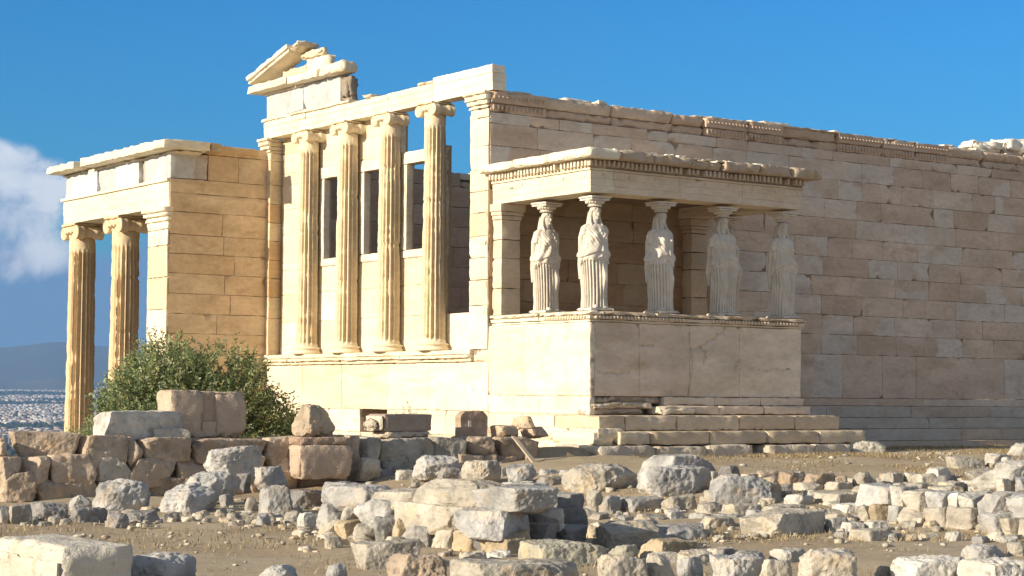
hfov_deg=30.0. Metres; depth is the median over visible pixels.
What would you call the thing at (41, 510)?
rough rock
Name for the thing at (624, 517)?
stone slab
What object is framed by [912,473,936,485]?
rough rock
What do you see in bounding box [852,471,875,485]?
boulder
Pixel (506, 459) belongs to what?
stone block
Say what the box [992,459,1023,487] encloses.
rough rock
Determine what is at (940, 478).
rough rock
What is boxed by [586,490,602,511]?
rough rock
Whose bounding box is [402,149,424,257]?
window frame
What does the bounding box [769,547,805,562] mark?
stone slab
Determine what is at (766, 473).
stone block
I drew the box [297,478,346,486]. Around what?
stone block
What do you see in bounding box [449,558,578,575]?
stone block
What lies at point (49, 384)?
foothills
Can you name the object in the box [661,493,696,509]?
stone slab
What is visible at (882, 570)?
rough rock
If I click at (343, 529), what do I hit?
stone block
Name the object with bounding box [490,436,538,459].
stone block
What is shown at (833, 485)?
stone slab
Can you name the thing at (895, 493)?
rough rock
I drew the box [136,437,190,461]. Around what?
stone block
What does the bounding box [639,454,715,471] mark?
stone block
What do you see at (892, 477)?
rough rock
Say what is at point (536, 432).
stone block
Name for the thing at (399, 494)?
stone slab
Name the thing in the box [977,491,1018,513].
stone block
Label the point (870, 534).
stone slab
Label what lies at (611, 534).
stone slab
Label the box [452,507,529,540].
stone block
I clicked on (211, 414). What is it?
ashlar block
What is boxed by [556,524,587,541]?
stone block
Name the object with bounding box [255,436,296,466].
stone block
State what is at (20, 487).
stone block
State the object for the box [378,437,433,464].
stone block
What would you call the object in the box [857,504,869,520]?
rough rock
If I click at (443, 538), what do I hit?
rough rock
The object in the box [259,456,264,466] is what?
stone block
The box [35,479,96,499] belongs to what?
stone block
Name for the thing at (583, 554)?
stone slab
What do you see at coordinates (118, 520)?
boulder
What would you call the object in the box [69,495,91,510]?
boulder
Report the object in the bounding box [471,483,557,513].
stone block
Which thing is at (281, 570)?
boulder
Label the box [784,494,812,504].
rough rock
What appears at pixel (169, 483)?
stone block
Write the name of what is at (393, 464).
rough rock
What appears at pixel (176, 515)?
boulder
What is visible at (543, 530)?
stone block
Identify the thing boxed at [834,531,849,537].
boulder
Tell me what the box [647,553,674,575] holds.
rough rock
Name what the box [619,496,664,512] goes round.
stone slab
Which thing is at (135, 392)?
olive tree
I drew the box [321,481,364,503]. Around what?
rough rock
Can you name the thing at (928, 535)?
boulder
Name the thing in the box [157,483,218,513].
boulder
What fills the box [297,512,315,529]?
rough rock
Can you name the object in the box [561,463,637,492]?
rough rock
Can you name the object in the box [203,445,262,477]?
rough rock
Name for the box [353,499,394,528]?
rough rock
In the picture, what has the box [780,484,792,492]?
stone block
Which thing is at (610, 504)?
rough rock
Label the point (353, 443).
stone block
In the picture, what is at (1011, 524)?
stone block
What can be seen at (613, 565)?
rough rock
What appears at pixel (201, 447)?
stone block
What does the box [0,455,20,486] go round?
stone block
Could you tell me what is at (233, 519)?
rubble
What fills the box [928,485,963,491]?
stone slab
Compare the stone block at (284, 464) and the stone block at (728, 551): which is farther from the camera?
the stone block at (284, 464)
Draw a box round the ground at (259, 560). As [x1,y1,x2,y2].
[0,393,1023,575]
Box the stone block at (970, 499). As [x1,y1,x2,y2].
[958,491,990,507]
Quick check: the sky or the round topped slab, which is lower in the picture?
the round topped slab
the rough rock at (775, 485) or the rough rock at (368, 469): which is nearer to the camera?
the rough rock at (775, 485)
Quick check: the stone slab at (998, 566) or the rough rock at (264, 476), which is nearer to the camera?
the stone slab at (998, 566)
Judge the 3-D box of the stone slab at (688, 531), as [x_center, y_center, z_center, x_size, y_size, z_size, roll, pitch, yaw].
[2.029,2.985,22.994,0.765,0.313,0.605,2,-4,-25]
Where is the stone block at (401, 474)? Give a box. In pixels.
[395,469,413,479]
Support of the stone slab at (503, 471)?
on the ground at (259, 560)
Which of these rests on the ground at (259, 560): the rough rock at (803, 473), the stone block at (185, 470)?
the rough rock at (803, 473)
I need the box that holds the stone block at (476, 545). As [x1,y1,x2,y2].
[472,534,514,550]
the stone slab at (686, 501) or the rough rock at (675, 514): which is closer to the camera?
the rough rock at (675, 514)
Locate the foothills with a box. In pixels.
[0,378,105,389]
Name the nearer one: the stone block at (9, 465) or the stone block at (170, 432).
the stone block at (9, 465)
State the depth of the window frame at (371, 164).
46.11 m
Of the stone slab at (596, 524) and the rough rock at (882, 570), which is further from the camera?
the stone slab at (596, 524)
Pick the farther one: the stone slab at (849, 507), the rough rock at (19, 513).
the stone slab at (849, 507)
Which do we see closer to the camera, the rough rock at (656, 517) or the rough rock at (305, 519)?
the rough rock at (305, 519)
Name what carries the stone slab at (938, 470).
on the ground at (259, 560)
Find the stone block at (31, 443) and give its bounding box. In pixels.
[8,431,80,456]
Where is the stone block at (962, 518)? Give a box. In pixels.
[945,506,978,529]
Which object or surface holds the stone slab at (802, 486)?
on the ground at (259, 560)
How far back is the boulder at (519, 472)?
31.20 m
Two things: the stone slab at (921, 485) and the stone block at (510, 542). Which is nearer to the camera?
the stone block at (510, 542)
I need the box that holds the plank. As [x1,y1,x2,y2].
[511,436,536,462]
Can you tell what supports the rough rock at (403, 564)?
on the ground at (259, 560)
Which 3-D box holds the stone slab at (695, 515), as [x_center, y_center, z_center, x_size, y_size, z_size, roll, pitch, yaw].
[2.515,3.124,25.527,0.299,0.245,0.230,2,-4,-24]
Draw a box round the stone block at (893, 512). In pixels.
[887,505,902,521]
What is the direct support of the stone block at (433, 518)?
on the rough rock at (399, 528)
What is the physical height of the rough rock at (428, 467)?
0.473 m
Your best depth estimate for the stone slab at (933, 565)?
16.59 m
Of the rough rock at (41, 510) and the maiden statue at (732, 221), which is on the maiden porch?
the maiden statue at (732, 221)
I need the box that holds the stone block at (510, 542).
[479,529,530,553]
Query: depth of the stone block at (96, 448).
30.87 m
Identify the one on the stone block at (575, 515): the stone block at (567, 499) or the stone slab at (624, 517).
the stone block at (567, 499)
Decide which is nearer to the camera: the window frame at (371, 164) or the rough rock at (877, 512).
the rough rock at (877, 512)
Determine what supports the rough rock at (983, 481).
on the ground at (259, 560)
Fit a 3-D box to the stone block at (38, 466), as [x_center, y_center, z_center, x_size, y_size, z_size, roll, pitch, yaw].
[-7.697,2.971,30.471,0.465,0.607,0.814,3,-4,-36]
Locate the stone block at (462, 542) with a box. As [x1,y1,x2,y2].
[452,530,475,551]
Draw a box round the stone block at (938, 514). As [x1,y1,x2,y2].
[923,507,946,526]
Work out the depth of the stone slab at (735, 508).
25.96 m
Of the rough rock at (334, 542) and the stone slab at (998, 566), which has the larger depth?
the rough rock at (334, 542)
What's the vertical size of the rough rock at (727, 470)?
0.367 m
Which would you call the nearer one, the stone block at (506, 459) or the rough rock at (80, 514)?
the rough rock at (80, 514)
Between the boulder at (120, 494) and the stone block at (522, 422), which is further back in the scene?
the stone block at (522, 422)
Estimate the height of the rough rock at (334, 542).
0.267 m
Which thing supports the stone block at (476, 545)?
on the ground at (259, 560)
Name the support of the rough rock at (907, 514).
on the ground at (259, 560)
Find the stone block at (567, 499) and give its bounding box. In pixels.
[554,492,584,507]
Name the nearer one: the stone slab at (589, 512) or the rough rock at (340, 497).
the rough rock at (340, 497)
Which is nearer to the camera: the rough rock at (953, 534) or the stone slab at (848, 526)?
the rough rock at (953, 534)
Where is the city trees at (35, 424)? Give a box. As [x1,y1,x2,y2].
[0,390,107,455]
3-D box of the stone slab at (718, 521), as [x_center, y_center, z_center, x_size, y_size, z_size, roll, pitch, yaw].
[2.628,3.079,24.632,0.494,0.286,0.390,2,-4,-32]
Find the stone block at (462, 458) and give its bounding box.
[457,454,483,466]
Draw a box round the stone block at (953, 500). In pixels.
[948,492,964,506]
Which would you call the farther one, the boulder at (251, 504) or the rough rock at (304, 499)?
the rough rock at (304, 499)
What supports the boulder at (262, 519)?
on the ground at (259, 560)
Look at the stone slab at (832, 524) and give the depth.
23.90 m
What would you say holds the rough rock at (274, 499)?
on the ground at (259, 560)
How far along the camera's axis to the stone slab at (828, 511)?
25.42 m
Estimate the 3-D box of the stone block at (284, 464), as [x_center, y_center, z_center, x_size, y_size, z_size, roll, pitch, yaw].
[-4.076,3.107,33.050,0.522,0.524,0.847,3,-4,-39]
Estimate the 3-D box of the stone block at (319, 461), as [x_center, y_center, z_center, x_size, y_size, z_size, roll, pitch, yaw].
[-3.365,2.993,32.977,1.031,0.591,0.723,2,-4,-32]
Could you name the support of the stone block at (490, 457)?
on the stone block
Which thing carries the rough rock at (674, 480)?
on the ground at (259, 560)
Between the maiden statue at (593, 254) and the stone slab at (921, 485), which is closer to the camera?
the stone slab at (921, 485)
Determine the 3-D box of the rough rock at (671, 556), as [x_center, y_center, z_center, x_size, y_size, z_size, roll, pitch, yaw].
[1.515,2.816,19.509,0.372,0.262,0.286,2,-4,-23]
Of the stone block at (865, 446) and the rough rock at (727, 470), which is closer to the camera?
the rough rock at (727, 470)
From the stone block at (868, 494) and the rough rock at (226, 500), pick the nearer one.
the stone block at (868, 494)
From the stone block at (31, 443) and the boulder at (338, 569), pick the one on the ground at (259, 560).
the boulder at (338, 569)
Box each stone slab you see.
[289,436,348,445]
[371,488,416,509]
[378,469,391,477]
[486,549,510,557]
[501,467,506,475]
[518,539,604,567]
[536,477,561,485]
[583,507,596,516]
[588,512,608,519]
[590,522,602,526]
[595,519,661,548]
[610,515,633,519]
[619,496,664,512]
[656,522,706,539]
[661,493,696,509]
[688,513,711,518]
[696,503,721,512]
[700,515,735,526]
[704,490,712,501]
[721,503,761,514]
[745,509,761,515]
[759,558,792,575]
[761,504,805,510]
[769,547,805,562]
[771,492,782,500]
[793,482,823,490]
[814,490,857,502]
[824,481,852,489]
[825,509,841,514]
[825,512,851,518]
[825,517,848,531]
[832,502,858,513]
[841,520,864,530]
[849,528,892,540]
[851,486,858,491]
[851,514,859,520]
[864,520,889,528]
[890,554,962,575]
[905,482,932,488]
[925,466,949,475]
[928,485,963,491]
[938,480,964,489]
[945,456,984,468]
[957,557,1023,575]
[960,480,971,491]
[984,453,1010,464]
[996,535,1021,542]
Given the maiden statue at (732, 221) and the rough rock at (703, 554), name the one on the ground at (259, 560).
the rough rock at (703, 554)
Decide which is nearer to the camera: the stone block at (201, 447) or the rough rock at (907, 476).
the rough rock at (907, 476)
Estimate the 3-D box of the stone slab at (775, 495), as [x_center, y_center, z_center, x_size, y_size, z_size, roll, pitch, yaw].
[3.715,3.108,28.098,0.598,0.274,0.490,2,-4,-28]
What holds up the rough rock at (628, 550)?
on the ground at (259, 560)
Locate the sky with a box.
[0,0,1023,348]
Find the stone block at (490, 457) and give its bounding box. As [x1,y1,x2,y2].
[484,454,496,459]
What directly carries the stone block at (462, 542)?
on the ground at (259, 560)
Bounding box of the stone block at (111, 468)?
[95,457,131,486]
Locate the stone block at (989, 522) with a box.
[977,512,1012,532]
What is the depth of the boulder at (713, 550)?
19.69 m
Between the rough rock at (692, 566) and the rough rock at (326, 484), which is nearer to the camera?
the rough rock at (692, 566)
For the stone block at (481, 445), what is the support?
on the stone block
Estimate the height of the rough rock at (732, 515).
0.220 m
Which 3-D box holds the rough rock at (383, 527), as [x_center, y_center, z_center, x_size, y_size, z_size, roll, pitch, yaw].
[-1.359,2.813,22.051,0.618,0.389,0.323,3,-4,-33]
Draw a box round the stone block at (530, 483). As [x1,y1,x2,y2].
[502,482,547,515]
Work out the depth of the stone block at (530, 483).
21.27 m
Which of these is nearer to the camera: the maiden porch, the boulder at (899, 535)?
the boulder at (899, 535)
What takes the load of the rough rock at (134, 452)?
on the stone block at (151, 473)
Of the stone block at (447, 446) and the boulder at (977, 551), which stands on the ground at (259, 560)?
the boulder at (977, 551)
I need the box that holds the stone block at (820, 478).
[802,473,834,486]
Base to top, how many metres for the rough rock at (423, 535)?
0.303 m
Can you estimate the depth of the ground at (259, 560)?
23.20 m
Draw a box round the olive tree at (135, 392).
[65,326,299,437]
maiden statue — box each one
[529,202,564,312]
[577,195,613,310]
[643,201,679,313]
[706,206,740,315]
[712,217,742,316]
[766,212,800,318]
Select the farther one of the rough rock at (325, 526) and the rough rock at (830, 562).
the rough rock at (325, 526)
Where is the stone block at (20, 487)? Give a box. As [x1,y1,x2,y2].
[0,471,36,502]
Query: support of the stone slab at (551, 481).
on the ground at (259, 560)
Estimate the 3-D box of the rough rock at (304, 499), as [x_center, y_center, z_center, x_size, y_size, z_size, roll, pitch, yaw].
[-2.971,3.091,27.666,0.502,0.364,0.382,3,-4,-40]
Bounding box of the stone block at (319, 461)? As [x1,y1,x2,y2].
[288,445,352,478]
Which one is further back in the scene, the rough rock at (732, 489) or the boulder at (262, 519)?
the rough rock at (732, 489)
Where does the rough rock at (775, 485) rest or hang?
on the ground at (259, 560)
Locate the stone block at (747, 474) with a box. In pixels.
[741,473,757,476]
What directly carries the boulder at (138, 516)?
on the ground at (259, 560)
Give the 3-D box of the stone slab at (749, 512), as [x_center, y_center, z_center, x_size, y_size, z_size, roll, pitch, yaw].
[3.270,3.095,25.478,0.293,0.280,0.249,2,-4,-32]
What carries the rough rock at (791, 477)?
on the ground at (259, 560)
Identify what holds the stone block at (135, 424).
on the stone block at (170, 432)
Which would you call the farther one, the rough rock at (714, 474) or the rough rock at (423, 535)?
the rough rock at (714, 474)
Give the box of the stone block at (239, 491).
[235,488,243,494]
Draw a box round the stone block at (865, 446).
[841,440,885,452]
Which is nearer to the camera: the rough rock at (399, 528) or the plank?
the rough rock at (399, 528)
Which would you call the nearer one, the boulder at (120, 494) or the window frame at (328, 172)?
the boulder at (120, 494)
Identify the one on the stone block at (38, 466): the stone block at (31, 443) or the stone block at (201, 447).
the stone block at (31, 443)
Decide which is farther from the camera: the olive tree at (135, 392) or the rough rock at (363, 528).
the olive tree at (135, 392)
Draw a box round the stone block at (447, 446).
[425,436,466,458]
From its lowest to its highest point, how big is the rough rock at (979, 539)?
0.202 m
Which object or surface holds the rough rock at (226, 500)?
on the ground at (259, 560)
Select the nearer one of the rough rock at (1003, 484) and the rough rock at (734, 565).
the rough rock at (734, 565)
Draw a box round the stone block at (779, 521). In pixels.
[739,508,825,538]
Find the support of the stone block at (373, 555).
on the ground at (259, 560)
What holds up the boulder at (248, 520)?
on the ground at (259, 560)
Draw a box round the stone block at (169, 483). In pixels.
[149,477,188,496]
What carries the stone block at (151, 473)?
on the stone block
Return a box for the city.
[0,389,106,443]
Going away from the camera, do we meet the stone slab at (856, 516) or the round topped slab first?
the stone slab at (856, 516)
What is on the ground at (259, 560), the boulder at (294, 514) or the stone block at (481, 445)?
the boulder at (294, 514)
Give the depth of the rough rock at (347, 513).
22.64 m
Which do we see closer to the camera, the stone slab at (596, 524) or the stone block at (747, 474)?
the stone slab at (596, 524)
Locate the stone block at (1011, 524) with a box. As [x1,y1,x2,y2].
[999,517,1022,535]
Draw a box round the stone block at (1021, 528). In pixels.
[1018,518,1023,538]
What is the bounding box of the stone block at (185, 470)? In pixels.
[173,457,206,479]
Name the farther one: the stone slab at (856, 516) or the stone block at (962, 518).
the stone slab at (856, 516)
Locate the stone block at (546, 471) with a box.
[538,469,558,474]
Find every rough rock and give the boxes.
[0,438,6,455]
[9,504,32,524]
[30,501,67,519]
[69,506,107,522]
[126,436,142,468]
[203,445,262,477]
[219,494,233,506]
[236,472,251,493]
[254,466,286,490]
[258,485,293,513]
[290,489,322,509]
[291,403,335,436]
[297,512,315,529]
[316,503,341,528]
[318,519,340,533]
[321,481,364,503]
[321,484,390,510]
[324,536,342,548]
[341,506,358,520]
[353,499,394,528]
[353,523,374,539]
[356,457,381,481]
[373,516,394,540]
[380,456,414,474]
[386,552,446,575]
[392,518,405,536]
[402,526,434,546]
[412,455,458,480]
[412,478,505,507]
[431,529,453,548]
[437,467,461,478]
[459,551,487,558]
[461,460,501,481]
[488,425,518,436]
[528,507,564,531]
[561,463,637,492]
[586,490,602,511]
[597,554,647,575]
[598,495,621,513]
[607,544,638,557]
[633,513,667,520]
[637,465,711,496]
[646,551,677,562]
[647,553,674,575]
[666,510,684,518]
[676,556,702,575]
[677,549,712,565]
[708,475,771,503]
[709,554,763,575]
[711,471,717,478]
[711,513,742,517]
[718,465,739,475]
[733,550,764,558]
[764,476,781,497]
[778,471,802,487]
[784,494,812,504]
[788,471,805,480]
[798,548,857,575]
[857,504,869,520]
[868,504,887,520]
[874,565,890,575]
[879,472,903,484]
[889,485,919,506]
[897,507,924,522]
[904,472,917,481]
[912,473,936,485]
[935,475,957,485]
[945,531,960,540]
[964,468,990,479]
[967,469,1014,492]
[971,535,990,543]
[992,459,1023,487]
[995,478,1010,491]
[1005,493,1023,517]
[1007,443,1023,455]
[1007,541,1023,555]
[1015,477,1023,492]
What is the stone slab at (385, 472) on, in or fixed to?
on the stone block
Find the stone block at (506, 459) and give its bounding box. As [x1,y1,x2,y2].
[495,452,516,463]
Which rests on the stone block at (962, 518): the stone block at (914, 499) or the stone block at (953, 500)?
the stone block at (953, 500)
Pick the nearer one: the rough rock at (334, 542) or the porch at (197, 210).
the rough rock at (334, 542)
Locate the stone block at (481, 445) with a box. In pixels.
[450,436,494,455]
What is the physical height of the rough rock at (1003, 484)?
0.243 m
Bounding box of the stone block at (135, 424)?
[93,410,182,439]
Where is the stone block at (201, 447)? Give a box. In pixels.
[190,437,265,464]
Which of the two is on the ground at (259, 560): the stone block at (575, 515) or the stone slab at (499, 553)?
the stone slab at (499, 553)
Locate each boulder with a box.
[0,506,9,523]
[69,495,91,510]
[92,478,150,511]
[105,512,128,528]
[126,509,159,522]
[131,552,196,575]
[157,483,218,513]
[162,512,180,520]
[185,471,240,500]
[215,508,227,515]
[244,497,257,511]
[245,517,253,523]
[256,513,270,525]
[259,564,297,575]
[284,510,300,518]
[326,563,347,575]
[506,463,535,481]
[707,546,737,554]
[834,475,847,481]
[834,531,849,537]
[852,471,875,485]
[888,533,901,540]
[917,532,940,539]
[961,543,1005,558]
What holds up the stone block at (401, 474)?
on the ground at (259, 560)
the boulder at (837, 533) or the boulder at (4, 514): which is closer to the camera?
the boulder at (837, 533)
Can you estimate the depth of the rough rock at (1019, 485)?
27.62 m
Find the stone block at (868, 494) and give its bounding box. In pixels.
[855,482,905,506]
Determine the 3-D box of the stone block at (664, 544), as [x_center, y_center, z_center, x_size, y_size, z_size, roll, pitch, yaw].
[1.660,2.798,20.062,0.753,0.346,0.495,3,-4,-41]
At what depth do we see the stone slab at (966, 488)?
29.14 m
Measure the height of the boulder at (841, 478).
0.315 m
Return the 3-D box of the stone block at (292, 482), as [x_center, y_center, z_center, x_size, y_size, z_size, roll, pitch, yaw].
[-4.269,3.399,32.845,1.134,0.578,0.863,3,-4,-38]
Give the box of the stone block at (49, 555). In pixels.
[0,534,132,575]
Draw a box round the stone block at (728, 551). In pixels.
[716,548,734,554]
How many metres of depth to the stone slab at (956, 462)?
34.32 m
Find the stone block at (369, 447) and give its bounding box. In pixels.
[353,435,381,458]
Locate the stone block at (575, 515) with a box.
[555,506,587,524]
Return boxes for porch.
[47,139,469,435]
[477,147,865,456]
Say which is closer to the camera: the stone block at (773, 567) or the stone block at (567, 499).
the stone block at (773, 567)
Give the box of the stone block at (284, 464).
[274,457,288,469]
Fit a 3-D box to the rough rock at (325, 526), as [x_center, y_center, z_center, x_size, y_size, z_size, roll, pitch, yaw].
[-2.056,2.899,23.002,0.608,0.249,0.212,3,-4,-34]
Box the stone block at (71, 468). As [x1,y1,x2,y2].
[47,453,96,492]
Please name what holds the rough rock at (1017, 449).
on the ground at (259, 560)
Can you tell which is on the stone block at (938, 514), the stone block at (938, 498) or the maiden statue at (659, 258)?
the stone block at (938, 498)
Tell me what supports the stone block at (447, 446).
on the stone block
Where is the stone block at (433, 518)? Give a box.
[394,501,468,534]
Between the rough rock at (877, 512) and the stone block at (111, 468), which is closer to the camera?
the rough rock at (877, 512)
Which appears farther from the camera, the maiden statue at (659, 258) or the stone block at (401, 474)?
the maiden statue at (659, 258)
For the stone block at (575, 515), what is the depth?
21.93 m
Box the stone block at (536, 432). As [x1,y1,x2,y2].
[519,426,547,438]
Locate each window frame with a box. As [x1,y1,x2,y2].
[319,165,337,266]
[360,158,379,261]
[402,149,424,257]
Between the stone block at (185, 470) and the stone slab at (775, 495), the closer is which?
the stone slab at (775, 495)
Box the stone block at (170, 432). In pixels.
[153,428,190,437]
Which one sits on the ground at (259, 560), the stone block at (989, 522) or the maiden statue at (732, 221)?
the stone block at (989, 522)
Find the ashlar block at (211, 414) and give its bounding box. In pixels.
[156,390,246,436]
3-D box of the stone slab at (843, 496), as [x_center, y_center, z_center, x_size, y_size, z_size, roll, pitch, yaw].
[4.694,3.061,27.488,0.636,0.285,0.540,3,-4,-37]
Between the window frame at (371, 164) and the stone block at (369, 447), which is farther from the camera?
the window frame at (371, 164)
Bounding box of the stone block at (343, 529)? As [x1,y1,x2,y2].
[334,519,360,538]
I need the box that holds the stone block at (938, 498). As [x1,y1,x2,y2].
[925,490,960,507]
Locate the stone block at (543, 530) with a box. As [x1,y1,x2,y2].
[529,522,556,539]
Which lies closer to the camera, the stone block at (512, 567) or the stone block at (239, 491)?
the stone block at (512, 567)
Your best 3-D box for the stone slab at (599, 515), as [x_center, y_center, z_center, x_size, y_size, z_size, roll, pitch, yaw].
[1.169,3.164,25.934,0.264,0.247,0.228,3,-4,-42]
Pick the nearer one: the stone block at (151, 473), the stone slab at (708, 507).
the stone slab at (708, 507)
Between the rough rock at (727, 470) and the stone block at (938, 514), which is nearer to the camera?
the stone block at (938, 514)
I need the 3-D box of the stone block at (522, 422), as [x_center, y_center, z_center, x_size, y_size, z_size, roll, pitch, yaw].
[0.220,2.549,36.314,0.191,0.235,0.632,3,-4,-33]
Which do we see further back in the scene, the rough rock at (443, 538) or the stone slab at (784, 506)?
the stone slab at (784, 506)
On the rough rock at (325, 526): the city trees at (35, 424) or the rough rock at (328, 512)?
the rough rock at (328, 512)
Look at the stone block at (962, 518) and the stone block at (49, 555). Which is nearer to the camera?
the stone block at (49, 555)
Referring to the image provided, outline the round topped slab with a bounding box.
[455,411,486,437]
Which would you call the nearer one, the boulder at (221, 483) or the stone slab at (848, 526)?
the stone slab at (848, 526)
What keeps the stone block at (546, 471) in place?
on the ground at (259, 560)
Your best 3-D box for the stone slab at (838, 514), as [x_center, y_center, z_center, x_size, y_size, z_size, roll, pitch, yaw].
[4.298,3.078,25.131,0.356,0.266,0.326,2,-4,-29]
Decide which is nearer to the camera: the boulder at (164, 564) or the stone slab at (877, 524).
the boulder at (164, 564)
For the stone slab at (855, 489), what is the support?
on the ground at (259, 560)
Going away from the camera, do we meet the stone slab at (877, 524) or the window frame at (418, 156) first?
the stone slab at (877, 524)
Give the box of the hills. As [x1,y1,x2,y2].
[0,342,145,386]
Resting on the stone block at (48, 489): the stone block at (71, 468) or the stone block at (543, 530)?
the stone block at (71, 468)
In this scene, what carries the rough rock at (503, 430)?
on the stone block at (506, 446)
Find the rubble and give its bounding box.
[20,454,1021,557]
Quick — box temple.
[246,40,1023,447]
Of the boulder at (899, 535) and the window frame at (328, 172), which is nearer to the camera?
the boulder at (899, 535)
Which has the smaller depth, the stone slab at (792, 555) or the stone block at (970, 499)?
the stone slab at (792, 555)
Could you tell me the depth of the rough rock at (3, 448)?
30.07 m
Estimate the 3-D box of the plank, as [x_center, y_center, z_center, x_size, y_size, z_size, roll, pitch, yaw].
[0.337,3.114,35.165,0.898,0.773,0.105,-3,-5,44]
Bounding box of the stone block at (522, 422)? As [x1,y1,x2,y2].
[511,416,534,427]
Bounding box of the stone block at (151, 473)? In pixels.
[129,457,175,489]
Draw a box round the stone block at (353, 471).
[347,454,360,480]
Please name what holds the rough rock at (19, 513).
on the ground at (259, 560)
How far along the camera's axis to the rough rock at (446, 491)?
21.12 m
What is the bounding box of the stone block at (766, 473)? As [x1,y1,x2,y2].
[756,469,777,479]
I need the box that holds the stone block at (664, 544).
[638,538,698,557]
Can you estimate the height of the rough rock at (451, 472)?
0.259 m
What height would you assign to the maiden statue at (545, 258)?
2.333 m
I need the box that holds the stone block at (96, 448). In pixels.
[74,435,127,469]
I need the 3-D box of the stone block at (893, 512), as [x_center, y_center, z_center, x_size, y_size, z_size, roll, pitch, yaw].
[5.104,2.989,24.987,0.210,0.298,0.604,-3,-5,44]
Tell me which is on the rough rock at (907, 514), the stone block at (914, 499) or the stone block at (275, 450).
the stone block at (914, 499)
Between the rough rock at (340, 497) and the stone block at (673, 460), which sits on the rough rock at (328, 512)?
the rough rock at (340, 497)
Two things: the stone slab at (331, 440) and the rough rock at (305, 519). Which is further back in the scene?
the stone slab at (331, 440)
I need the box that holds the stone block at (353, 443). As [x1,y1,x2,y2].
[332,434,359,461]
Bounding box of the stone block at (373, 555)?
[350,539,421,569]
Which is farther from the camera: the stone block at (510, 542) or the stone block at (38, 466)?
the stone block at (38, 466)
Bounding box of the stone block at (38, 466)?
[21,456,50,483]
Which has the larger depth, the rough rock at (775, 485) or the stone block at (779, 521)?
the rough rock at (775, 485)
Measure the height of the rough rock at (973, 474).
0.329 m
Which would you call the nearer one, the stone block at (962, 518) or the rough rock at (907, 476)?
the stone block at (962, 518)
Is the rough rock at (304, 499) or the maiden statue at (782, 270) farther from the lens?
the maiden statue at (782, 270)
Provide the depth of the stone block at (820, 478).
29.55 m
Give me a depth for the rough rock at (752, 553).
19.34 m
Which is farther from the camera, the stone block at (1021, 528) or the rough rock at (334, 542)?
the stone block at (1021, 528)
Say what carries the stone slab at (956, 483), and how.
on the ground at (259, 560)
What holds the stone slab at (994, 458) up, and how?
on the ground at (259, 560)
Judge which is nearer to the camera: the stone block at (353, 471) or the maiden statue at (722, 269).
the stone block at (353, 471)
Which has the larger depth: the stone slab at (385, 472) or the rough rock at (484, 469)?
the stone slab at (385, 472)
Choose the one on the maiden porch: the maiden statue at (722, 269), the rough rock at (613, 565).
the maiden statue at (722, 269)
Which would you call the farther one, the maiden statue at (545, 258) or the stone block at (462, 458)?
the maiden statue at (545, 258)
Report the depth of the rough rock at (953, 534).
22.74 m
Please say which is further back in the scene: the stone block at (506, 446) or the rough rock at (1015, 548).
the stone block at (506, 446)
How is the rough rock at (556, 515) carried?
on the stone block at (574, 532)
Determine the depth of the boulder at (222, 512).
25.96 m
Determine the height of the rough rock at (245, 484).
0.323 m
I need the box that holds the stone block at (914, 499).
[900,489,936,512]
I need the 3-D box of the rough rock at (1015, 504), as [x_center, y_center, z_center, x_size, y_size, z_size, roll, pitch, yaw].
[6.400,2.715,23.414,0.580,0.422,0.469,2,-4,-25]
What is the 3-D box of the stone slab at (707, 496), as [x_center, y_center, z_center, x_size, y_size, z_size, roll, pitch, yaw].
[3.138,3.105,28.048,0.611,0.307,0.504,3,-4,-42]
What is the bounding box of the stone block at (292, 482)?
[249,470,298,492]
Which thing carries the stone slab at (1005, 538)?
on the ground at (259, 560)
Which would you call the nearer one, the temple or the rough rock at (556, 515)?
the rough rock at (556, 515)
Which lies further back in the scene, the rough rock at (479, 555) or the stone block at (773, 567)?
the rough rock at (479, 555)
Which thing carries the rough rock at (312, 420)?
on the stone slab at (331, 440)

